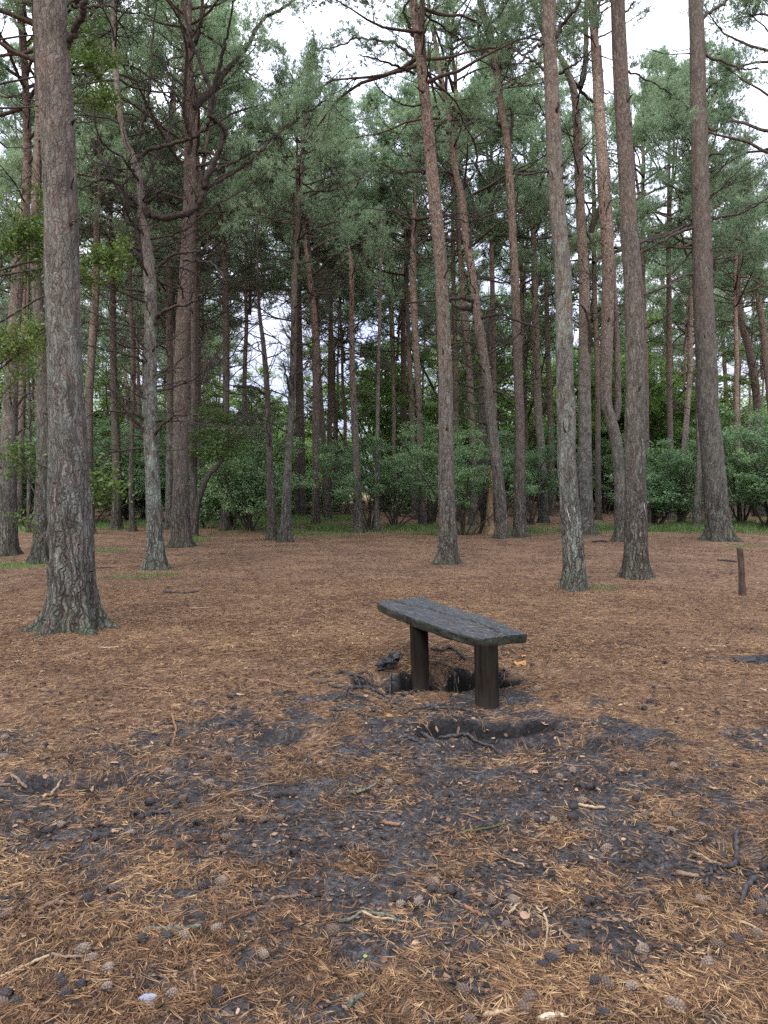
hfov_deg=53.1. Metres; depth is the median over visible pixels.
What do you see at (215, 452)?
broadleaf tree
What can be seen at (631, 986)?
pine cone
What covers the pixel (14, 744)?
pine cone
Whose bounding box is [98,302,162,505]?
pine tree
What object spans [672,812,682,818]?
pine cone
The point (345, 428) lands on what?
pine tree
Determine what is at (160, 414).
bush
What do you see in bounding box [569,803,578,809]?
pine cone
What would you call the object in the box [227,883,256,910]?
stick
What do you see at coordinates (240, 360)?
pine tree
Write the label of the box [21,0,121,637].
pine tree
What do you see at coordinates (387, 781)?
pine cone
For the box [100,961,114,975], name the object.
pine cone
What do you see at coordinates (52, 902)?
stick
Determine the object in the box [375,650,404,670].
stump piece
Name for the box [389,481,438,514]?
bush
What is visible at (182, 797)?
pine cone
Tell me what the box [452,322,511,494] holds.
pine tree
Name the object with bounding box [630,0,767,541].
pine tree
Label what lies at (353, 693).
exposed root
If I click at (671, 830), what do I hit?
pine cone
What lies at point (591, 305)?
pine tree
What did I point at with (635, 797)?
pine cone
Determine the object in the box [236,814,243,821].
pine cone
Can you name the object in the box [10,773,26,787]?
stick
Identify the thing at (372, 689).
exposed root
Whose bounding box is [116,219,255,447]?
pine tree
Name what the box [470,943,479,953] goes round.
pine cone
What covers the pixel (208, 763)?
pine cone
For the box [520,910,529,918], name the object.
fallen leaf
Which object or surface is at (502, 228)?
pine tree
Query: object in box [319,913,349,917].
twig
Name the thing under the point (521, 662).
leaf scrap
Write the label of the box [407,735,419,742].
exposed root
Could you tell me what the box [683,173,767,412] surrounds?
pine tree
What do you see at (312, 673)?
exposed root
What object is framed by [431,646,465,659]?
exposed root
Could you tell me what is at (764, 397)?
young tree
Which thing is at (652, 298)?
pine tree
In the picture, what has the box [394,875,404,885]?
pine cone
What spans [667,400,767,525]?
bush
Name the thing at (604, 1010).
pine cone
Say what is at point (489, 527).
dead snag
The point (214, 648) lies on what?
pine needles
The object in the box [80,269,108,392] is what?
pine tree
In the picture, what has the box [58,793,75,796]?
stick
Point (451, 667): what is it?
exposed root
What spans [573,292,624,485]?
pine tree
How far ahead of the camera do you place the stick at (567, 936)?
2.73 m
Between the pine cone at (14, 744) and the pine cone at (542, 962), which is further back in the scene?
the pine cone at (14, 744)
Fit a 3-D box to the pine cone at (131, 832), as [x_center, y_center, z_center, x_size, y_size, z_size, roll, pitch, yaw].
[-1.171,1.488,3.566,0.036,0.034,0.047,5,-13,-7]
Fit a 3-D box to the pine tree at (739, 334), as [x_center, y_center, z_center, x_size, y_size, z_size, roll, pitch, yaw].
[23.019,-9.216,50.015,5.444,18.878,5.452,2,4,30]
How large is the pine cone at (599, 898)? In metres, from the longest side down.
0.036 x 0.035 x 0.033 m
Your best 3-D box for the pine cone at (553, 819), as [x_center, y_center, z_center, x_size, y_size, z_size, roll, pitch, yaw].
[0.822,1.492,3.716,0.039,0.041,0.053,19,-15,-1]
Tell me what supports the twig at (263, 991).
on the ground at (518, 733)
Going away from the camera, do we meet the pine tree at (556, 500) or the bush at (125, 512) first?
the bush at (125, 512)
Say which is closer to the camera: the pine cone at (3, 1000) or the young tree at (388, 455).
the pine cone at (3, 1000)
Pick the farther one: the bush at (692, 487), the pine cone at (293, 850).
the bush at (692, 487)
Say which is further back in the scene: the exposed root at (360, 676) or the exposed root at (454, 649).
the exposed root at (454, 649)
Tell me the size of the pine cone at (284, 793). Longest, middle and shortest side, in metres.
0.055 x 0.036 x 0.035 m
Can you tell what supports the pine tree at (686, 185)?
on the ground at (518, 733)
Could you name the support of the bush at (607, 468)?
on the ground at (518, 733)
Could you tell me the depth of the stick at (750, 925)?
2.85 m
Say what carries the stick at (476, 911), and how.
on the ground at (518, 733)
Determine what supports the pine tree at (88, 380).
on the ground at (518, 733)
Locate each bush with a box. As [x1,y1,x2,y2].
[0,400,36,445]
[0,415,128,509]
[0,419,36,519]
[23,419,165,523]
[93,413,165,521]
[94,491,124,515]
[97,421,207,518]
[102,410,229,505]
[119,409,265,518]
[161,457,263,527]
[189,415,334,530]
[237,460,279,494]
[265,466,366,513]
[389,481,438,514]
[461,429,557,510]
[544,419,663,513]
[601,430,738,526]
[651,449,734,517]
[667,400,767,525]
[682,407,767,522]
[692,410,767,515]
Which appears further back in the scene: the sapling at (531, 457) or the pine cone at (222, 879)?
the sapling at (531, 457)
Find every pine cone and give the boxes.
[0,734,9,739]
[0,753,9,759]
[0,911,8,920]
[0,987,14,999]
[0,996,8,1006]
[8,742,18,747]
[9,996,23,1006]
[22,739,29,743]
[24,746,34,751]
[43,826,52,832]
[55,972,64,984]
[57,820,65,827]
[58,978,68,988]
[58,987,73,1000]
[69,746,77,752]
[74,942,92,954]
[74,978,87,990]
[82,892,94,902]
[85,952,98,962]
[91,833,99,841]
[94,821,101,826]
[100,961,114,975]
[100,981,112,994]
[102,831,111,837]
[106,883,116,893]
[110,894,120,903]
[128,829,134,835]
[132,809,139,816]
[136,814,144,819]
[137,932,147,944]
[144,797,154,805]
[144,811,150,817]
[151,844,161,853]
[159,930,173,941]
[163,768,172,774]
[166,987,178,998]
[174,800,181,805]
[176,841,184,849]
[178,795,186,800]
[178,930,190,940]
[192,818,199,825]
[197,882,207,889]
[199,753,206,758]
[204,761,213,766]
[204,779,214,785]
[210,922,222,933]
[212,986,223,998]
[215,876,228,885]
[217,785,225,790]
[219,845,225,853]
[220,834,229,842]
[221,820,230,827]
[227,737,234,743]
[228,937,238,946]
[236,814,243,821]
[244,838,251,843]
[256,801,262,807]
[258,948,269,959]
[260,815,267,822]
[269,791,280,797]
[276,814,283,821]
[281,790,288,795]
[283,919,293,929]
[287,790,295,796]
[289,847,297,855]
[303,899,313,906]
[325,925,340,935]
[336,840,342,847]
[384,778,393,784]
[391,892,399,900]
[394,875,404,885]
[395,899,405,908]
[398,893,406,901]
[412,768,420,775]
[413,895,423,907]
[415,890,424,899]
[424,876,437,887]
[427,885,435,893]
[436,804,441,809]
[444,790,450,797]
[446,886,456,895]
[455,983,470,996]
[462,1013,478,1023]
[463,869,473,879]
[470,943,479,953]
[487,895,495,906]
[502,920,511,931]
[507,894,519,903]
[517,1000,531,1014]
[522,989,536,1004]
[528,929,538,940]
[534,817,540,822]
[535,959,549,969]
[544,952,560,965]
[550,816,557,823]
[552,948,561,957]
[555,773,563,778]
[564,943,578,955]
[566,812,578,819]
[569,766,575,773]
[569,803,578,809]
[576,796,587,803]
[578,781,585,788]
[584,894,594,905]
[586,782,594,789]
[589,945,602,955]
[589,974,600,986]
[594,895,602,902]
[595,1007,610,1020]
[600,843,612,851]
[600,975,613,991]
[605,776,611,782]
[610,797,620,804]
[625,979,638,993]
[632,794,639,801]
[635,942,649,954]
[640,811,649,818]
[646,698,654,702]
[664,812,672,818]
[664,997,672,1008]
[666,826,675,835]
[667,756,674,760]
[668,998,686,1011]
[669,762,677,768]
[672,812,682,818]
[673,943,683,953]
[689,739,697,744]
[695,894,707,903]
[701,955,713,967]
[709,938,724,949]
[718,851,727,859]
[729,932,744,945]
[748,928,766,939]
[754,908,766,914]
[757,778,765,786]
[757,898,767,908]
[759,862,767,870]
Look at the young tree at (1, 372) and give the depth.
61.60 m
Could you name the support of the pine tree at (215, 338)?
on the ground at (518, 733)
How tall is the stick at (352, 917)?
0.025 m
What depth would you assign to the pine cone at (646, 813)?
3.80 m
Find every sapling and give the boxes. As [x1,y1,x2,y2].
[0,435,137,585]
[312,434,407,529]
[326,437,464,528]
[332,397,502,524]
[391,420,539,534]
[477,425,577,524]
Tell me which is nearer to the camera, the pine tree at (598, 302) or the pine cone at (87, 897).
the pine cone at (87, 897)
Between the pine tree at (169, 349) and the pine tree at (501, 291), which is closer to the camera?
the pine tree at (169, 349)
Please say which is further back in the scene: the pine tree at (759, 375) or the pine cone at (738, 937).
the pine tree at (759, 375)
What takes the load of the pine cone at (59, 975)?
on the ground at (518, 733)
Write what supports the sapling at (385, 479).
on the ground at (518, 733)
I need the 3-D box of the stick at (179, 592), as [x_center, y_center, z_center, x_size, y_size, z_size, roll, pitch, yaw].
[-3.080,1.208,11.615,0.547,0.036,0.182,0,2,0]
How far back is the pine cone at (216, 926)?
2.78 m
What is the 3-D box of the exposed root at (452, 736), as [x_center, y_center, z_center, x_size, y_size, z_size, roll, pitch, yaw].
[0.514,1.448,4.767,0.696,0.097,0.226,1,2,27]
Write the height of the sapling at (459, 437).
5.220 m
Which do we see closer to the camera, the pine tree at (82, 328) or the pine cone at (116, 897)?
the pine cone at (116, 897)
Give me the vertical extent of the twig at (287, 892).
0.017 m
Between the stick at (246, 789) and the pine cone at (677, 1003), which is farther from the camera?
the stick at (246, 789)
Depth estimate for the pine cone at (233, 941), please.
2.69 m
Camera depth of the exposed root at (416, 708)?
5.50 m
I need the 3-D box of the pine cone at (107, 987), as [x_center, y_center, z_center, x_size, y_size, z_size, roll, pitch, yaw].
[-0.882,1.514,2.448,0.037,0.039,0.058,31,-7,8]
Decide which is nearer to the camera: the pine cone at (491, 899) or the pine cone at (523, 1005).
the pine cone at (523, 1005)
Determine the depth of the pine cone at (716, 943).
2.68 m
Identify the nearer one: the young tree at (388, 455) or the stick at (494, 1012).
the stick at (494, 1012)
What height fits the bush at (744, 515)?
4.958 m
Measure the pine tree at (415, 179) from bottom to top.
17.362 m
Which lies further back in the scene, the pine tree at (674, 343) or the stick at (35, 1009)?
the pine tree at (674, 343)
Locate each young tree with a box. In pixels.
[0,335,141,441]
[0,356,34,426]
[0,387,34,422]
[0,390,166,507]
[26,335,263,443]
[109,366,281,456]
[136,399,284,470]
[201,383,350,503]
[206,412,321,509]
[239,408,369,478]
[275,373,509,509]
[275,448,342,502]
[283,348,486,511]
[303,324,533,504]
[306,434,384,504]
[350,422,435,500]
[355,265,657,511]
[384,419,514,485]
[399,299,577,469]
[500,386,733,501]
[500,418,593,501]
[527,306,695,510]
[527,314,766,456]
[527,367,694,466]
[528,346,755,510]
[528,410,602,500]
[601,364,754,469]
[693,393,767,496]
[727,417,767,484]
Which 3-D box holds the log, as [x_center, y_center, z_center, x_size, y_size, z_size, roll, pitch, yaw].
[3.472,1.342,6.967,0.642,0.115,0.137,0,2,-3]
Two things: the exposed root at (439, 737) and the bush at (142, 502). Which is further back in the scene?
the bush at (142, 502)
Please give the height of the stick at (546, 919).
0.024 m
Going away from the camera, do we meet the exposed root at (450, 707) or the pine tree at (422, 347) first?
the exposed root at (450, 707)
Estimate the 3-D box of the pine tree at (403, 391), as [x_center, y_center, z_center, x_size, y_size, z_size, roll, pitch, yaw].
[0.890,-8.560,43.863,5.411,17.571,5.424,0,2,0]
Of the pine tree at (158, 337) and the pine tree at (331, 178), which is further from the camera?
the pine tree at (158, 337)
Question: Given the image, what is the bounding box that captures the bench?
[377,597,527,709]
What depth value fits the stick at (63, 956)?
2.64 m
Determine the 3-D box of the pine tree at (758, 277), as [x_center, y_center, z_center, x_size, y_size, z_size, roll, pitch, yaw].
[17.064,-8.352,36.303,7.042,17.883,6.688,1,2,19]
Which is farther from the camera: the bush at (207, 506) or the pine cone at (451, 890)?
the bush at (207, 506)
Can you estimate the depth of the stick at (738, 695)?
5.81 m
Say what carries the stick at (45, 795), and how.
on the ground at (518, 733)
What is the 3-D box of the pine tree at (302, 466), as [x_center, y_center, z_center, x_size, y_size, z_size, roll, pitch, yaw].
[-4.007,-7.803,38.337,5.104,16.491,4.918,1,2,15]
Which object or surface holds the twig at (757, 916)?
on the ground at (518, 733)
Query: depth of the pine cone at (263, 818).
3.66 m
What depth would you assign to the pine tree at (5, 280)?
33.38 m
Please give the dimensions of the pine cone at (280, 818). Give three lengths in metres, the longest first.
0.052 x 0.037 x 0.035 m
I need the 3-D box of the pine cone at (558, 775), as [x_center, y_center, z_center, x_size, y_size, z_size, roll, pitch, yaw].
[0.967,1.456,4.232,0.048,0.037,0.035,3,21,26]
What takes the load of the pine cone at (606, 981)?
on the ground at (518, 733)
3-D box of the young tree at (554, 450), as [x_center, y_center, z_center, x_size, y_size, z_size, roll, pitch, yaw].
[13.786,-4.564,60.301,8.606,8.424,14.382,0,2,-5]
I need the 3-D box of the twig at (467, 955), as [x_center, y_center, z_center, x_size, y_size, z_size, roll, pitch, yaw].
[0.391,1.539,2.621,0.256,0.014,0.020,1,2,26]
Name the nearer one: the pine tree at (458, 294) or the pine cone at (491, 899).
the pine cone at (491, 899)
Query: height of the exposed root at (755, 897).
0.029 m
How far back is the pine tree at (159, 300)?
35.57 m
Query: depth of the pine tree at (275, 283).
35.21 m
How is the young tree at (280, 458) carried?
on the ground at (518, 733)
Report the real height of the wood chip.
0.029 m
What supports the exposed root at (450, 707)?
on the ground at (518, 733)
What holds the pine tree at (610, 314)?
on the ground at (518, 733)
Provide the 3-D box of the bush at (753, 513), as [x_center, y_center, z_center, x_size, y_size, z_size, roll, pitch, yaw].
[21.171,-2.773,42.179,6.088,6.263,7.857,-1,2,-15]
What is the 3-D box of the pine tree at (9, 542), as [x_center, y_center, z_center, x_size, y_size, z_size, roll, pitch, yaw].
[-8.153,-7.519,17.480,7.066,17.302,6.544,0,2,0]
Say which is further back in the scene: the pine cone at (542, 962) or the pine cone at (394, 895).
the pine cone at (394, 895)
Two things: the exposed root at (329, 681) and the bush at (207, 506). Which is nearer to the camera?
the exposed root at (329, 681)
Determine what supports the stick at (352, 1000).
on the ground at (518, 733)
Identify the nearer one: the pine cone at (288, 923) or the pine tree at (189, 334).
the pine cone at (288, 923)
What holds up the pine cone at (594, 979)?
on the ground at (518, 733)
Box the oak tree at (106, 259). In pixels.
[0,9,139,403]
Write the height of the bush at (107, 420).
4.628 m
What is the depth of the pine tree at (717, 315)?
46.81 m
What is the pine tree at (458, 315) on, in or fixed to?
on the ground at (518, 733)
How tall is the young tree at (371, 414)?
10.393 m
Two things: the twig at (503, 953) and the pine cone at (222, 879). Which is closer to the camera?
the twig at (503, 953)
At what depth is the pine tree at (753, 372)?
42.56 m
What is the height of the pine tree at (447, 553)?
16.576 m
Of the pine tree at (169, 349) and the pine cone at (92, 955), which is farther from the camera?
the pine tree at (169, 349)
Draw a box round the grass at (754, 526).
[0,507,767,589]
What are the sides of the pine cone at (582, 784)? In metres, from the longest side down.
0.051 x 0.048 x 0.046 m
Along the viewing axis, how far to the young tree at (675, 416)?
51.61 m
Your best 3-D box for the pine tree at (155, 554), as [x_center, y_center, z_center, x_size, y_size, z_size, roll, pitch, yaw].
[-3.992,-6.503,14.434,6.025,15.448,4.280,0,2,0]
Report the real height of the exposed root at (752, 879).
0.090 m
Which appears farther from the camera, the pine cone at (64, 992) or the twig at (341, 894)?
the twig at (341, 894)
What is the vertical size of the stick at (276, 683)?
0.040 m
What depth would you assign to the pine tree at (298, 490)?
39.22 m
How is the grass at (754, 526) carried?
on the ground at (518, 733)
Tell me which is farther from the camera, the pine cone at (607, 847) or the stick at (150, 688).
the stick at (150, 688)
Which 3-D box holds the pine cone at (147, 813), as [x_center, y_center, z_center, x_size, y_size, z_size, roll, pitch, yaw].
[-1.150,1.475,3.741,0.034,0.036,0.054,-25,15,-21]
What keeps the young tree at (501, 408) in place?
on the ground at (518, 733)
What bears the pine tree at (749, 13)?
on the ground at (518, 733)
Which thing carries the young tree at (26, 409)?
on the ground at (518, 733)
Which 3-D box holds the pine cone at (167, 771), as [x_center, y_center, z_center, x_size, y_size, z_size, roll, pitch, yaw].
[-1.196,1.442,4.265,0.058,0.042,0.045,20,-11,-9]
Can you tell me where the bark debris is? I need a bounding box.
[0,533,767,1023]
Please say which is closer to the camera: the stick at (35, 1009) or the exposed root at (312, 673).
the stick at (35, 1009)
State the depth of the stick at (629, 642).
7.76 m
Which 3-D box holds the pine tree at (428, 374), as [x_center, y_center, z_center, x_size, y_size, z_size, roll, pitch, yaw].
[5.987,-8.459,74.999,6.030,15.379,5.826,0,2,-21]
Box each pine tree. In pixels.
[0,0,145,556]
[0,0,167,564]
[0,40,103,528]
[0,71,235,531]
[0,133,122,515]
[0,142,43,531]
[0,196,43,404]
[0,232,31,336]
[0,247,135,388]
[0,262,103,423]
[0,280,33,386]
[1,281,88,395]
[3,0,342,535]
[5,3,181,533]
[16,0,333,570]
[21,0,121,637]
[32,91,179,529]
[42,0,314,527]
[74,0,307,548]
[77,10,259,529]
[78,133,214,518]
[80,212,177,514]
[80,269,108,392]
[82,339,108,395]
[83,333,140,425]
[85,182,264,441]
[85,276,160,440]
[87,272,166,412]
[97,250,231,425]
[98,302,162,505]
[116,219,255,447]
[118,76,271,497]
[126,321,166,405]
[139,337,166,406]
[139,348,166,408]
[141,219,278,474]
[154,36,294,530]
[192,107,333,540]
[200,280,232,404]
[201,65,410,524]
[201,137,331,519]
[201,287,241,404]
[201,300,250,430]
[201,325,233,407]
[201,341,238,404]
[212,179,373,516]
[214,33,388,542]
[219,98,432,520]
[242,196,345,516]
[253,85,387,513]
[268,198,395,511]
[270,0,608,564]
[272,290,395,510]
[278,329,336,469]
[279,231,404,514]
[302,225,411,532]
[314,44,504,519]
[321,0,585,538]
[327,0,591,591]
[335,228,461,515]
[337,80,506,526]
[348,206,411,531]
[354,178,470,511]
[359,38,582,525]
[367,228,435,513]
[377,121,530,520]
[393,242,507,512]
[394,298,460,402]
[410,242,467,418]
[413,330,460,374]
[421,368,437,396]
[425,0,575,537]
[439,66,571,522]
[444,60,639,522]
[448,234,505,508]
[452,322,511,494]
[453,262,544,532]
[456,135,601,446]
[472,241,578,511]
[475,176,601,515]
[505,318,555,501]
[506,73,691,519]
[517,0,691,534]
[531,0,657,541]
[531,340,576,501]
[539,206,654,494]
[562,45,744,522]
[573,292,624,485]
[576,288,655,368]
[595,61,767,527]
[598,44,767,519]
[610,0,702,579]
[612,38,767,525]
[613,266,693,396]
[618,232,724,424]
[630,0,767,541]
[646,216,751,514]
[646,284,715,505]
[647,296,684,392]
[648,0,767,332]
[648,326,686,382]
[660,346,694,392]
[664,192,767,515]
[672,149,767,518]
[674,288,755,422]
[680,328,733,382]
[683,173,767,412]
[693,266,757,505]
[714,238,767,511]
[714,248,767,510]
[726,300,767,425]
[728,328,760,386]
[748,283,767,355]
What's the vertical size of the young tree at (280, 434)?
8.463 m
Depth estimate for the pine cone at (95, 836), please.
3.48 m
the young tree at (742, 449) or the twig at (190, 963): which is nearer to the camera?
the twig at (190, 963)
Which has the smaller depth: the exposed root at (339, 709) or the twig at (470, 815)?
the twig at (470, 815)
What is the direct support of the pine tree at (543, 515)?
on the ground at (518, 733)
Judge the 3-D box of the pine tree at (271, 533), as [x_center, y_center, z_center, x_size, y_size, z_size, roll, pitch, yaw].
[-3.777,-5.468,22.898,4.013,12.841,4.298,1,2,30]
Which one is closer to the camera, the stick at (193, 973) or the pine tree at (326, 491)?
the stick at (193, 973)
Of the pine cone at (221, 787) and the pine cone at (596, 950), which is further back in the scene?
the pine cone at (221, 787)
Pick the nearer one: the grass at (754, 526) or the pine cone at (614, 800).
the pine cone at (614, 800)
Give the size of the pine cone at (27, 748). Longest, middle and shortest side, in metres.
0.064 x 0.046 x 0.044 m
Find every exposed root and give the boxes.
[310,671,337,677]
[312,680,345,685]
[328,683,357,690]
[329,706,376,718]
[335,670,360,684]
[342,673,367,688]
[343,686,354,698]
[348,690,379,705]
[350,685,411,712]
[357,671,373,686]
[362,690,401,713]
[389,672,391,692]
[401,689,419,694]
[402,705,436,714]
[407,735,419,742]
[420,731,449,739]
[422,732,519,756]
[427,706,472,711]
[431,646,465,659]
[436,662,458,692]
[442,692,464,716]
[447,707,465,720]
[694,827,740,895]
[728,875,760,908]
[752,895,767,901]
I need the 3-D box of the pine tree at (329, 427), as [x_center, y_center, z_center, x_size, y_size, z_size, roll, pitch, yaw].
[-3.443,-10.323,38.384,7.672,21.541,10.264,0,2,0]
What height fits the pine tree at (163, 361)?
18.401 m
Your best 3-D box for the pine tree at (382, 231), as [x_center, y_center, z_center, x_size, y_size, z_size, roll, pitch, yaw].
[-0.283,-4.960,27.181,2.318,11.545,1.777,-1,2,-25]
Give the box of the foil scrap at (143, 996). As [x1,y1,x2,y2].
[137,993,156,1008]
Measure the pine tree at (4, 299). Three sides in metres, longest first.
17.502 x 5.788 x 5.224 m
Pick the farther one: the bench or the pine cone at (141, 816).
the bench
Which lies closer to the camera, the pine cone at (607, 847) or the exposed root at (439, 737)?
the pine cone at (607, 847)
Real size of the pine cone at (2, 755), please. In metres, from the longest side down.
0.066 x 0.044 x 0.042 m
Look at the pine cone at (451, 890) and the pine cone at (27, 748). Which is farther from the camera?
the pine cone at (27, 748)
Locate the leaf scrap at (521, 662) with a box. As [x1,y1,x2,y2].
[514,661,525,665]
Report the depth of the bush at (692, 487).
38.79 m
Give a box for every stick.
[0,954,49,977]
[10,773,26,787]
[23,998,37,1011]
[33,908,63,919]
[34,899,63,910]
[39,803,59,807]
[42,779,61,797]
[51,952,94,957]
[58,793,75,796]
[115,872,147,883]
[132,686,168,689]
[143,923,200,931]
[151,810,168,813]
[163,590,198,593]
[171,714,176,741]
[192,968,197,999]
[208,782,279,795]
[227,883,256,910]
[256,679,300,689]
[270,894,300,901]
[338,909,400,922]
[347,992,363,1007]
[350,782,376,793]
[382,819,400,825]
[461,823,503,831]
[463,903,482,916]
[482,1008,514,1016]
[508,903,519,913]
[536,906,548,959]
[561,929,588,957]
[578,803,605,808]
[618,640,644,647]
[676,870,699,877]
[706,656,731,658]
[717,559,736,561]
[724,694,750,695]
[738,918,767,934]
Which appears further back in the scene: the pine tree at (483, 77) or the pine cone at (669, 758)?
the pine tree at (483, 77)
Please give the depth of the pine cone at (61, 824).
3.65 m
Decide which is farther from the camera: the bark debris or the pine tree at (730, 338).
the pine tree at (730, 338)
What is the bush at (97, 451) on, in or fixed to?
on the ground at (518, 733)
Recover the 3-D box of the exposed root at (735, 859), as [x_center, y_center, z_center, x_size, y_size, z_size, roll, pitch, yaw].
[1.467,1.532,3.373,0.173,0.091,0.621,1,2,27]
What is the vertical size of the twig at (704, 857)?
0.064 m
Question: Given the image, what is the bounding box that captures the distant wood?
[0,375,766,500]
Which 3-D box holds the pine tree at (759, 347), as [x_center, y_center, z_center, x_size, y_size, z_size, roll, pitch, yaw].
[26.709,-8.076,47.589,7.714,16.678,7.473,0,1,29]
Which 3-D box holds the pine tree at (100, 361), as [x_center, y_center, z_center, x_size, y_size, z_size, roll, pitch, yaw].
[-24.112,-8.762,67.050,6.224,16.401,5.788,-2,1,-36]
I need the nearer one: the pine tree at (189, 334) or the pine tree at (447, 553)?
the pine tree at (447, 553)
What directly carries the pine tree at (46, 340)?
on the ground at (518, 733)
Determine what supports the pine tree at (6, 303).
on the ground at (518, 733)
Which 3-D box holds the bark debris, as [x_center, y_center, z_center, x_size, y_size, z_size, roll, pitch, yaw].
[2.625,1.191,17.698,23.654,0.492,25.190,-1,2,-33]
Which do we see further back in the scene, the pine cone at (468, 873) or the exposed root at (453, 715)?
the exposed root at (453, 715)
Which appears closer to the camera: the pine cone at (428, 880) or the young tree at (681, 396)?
the pine cone at (428, 880)
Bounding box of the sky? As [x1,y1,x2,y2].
[0,0,767,487]
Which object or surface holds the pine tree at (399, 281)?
on the ground at (518, 733)
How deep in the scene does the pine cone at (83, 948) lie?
2.67 m
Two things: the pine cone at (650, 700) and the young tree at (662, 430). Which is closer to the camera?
the pine cone at (650, 700)
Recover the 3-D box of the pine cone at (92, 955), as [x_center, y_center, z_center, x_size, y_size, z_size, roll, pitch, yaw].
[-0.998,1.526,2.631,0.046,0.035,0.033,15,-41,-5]
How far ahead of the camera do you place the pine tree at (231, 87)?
23.96 m
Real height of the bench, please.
0.724 m
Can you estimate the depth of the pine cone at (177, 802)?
3.87 m
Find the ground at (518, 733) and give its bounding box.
[0,489,767,1023]
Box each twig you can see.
[184,954,233,965]
[222,872,238,878]
[247,990,275,993]
[277,888,300,898]
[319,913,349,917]
[331,890,351,897]
[352,809,402,811]
[362,910,409,922]
[407,721,433,737]
[461,813,481,819]
[463,952,534,974]
[487,950,524,956]
[493,851,524,866]
[536,883,578,890]
[564,763,592,766]
[587,913,626,918]
[596,918,620,921]
[697,853,720,864]
[743,914,763,923]
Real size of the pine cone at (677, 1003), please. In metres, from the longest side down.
0.058 x 0.045 x 0.043 m
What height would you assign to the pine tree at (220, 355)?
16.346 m
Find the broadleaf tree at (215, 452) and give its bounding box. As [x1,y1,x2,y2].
[169,405,252,536]
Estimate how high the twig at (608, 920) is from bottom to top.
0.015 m
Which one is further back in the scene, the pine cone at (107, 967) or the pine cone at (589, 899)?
the pine cone at (589, 899)
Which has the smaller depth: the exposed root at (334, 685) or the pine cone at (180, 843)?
the pine cone at (180, 843)
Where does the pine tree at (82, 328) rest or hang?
on the ground at (518, 733)
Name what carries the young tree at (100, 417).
on the ground at (518, 733)
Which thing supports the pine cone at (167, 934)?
on the ground at (518, 733)
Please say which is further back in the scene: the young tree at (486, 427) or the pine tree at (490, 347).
the young tree at (486, 427)
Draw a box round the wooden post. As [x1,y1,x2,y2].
[737,547,746,595]
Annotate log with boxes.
[732,655,767,664]
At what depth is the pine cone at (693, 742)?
4.77 m
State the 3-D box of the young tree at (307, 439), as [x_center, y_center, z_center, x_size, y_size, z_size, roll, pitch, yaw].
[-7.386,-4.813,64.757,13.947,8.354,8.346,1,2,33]
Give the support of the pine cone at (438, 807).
on the ground at (518, 733)
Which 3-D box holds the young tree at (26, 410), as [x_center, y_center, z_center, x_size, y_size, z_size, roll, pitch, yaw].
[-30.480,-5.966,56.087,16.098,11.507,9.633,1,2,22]
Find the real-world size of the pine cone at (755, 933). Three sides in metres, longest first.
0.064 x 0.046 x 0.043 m
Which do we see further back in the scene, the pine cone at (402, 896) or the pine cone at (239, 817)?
the pine cone at (239, 817)
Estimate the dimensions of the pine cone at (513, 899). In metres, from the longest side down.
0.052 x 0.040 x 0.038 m
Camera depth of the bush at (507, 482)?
42.29 m
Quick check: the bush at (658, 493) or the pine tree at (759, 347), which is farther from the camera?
the pine tree at (759, 347)
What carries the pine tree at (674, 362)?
on the ground at (518, 733)
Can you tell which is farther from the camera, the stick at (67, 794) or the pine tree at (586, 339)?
the pine tree at (586, 339)
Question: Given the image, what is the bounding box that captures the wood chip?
[536,1011,564,1022]
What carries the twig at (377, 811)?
on the ground at (518, 733)
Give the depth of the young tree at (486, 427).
61.84 m
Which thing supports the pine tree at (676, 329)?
on the ground at (518, 733)
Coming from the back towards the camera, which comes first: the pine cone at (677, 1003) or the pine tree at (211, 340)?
the pine tree at (211, 340)
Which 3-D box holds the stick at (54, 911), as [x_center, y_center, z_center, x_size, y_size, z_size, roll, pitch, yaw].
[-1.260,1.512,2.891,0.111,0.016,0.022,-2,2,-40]
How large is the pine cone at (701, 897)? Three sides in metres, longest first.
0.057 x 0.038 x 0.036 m
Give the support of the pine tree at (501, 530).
on the ground at (518, 733)
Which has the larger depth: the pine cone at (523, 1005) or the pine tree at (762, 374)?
the pine tree at (762, 374)
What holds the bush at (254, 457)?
on the ground at (518, 733)
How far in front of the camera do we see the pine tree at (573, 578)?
11.69 m
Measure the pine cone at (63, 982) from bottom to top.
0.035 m
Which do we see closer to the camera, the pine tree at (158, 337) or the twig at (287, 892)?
the twig at (287, 892)
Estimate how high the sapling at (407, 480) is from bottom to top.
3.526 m
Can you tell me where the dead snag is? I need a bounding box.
[481,467,494,533]
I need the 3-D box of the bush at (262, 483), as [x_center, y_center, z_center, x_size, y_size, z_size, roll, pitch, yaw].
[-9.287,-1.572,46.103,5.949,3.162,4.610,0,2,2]
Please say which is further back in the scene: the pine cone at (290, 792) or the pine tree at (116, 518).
the pine tree at (116, 518)
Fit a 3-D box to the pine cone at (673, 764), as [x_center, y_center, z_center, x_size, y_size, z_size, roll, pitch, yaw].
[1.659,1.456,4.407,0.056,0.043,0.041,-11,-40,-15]
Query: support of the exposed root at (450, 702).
on the ground at (518, 733)
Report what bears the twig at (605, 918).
on the ground at (518, 733)
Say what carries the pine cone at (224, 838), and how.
on the ground at (518, 733)
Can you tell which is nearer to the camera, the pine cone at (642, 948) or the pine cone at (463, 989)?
the pine cone at (463, 989)

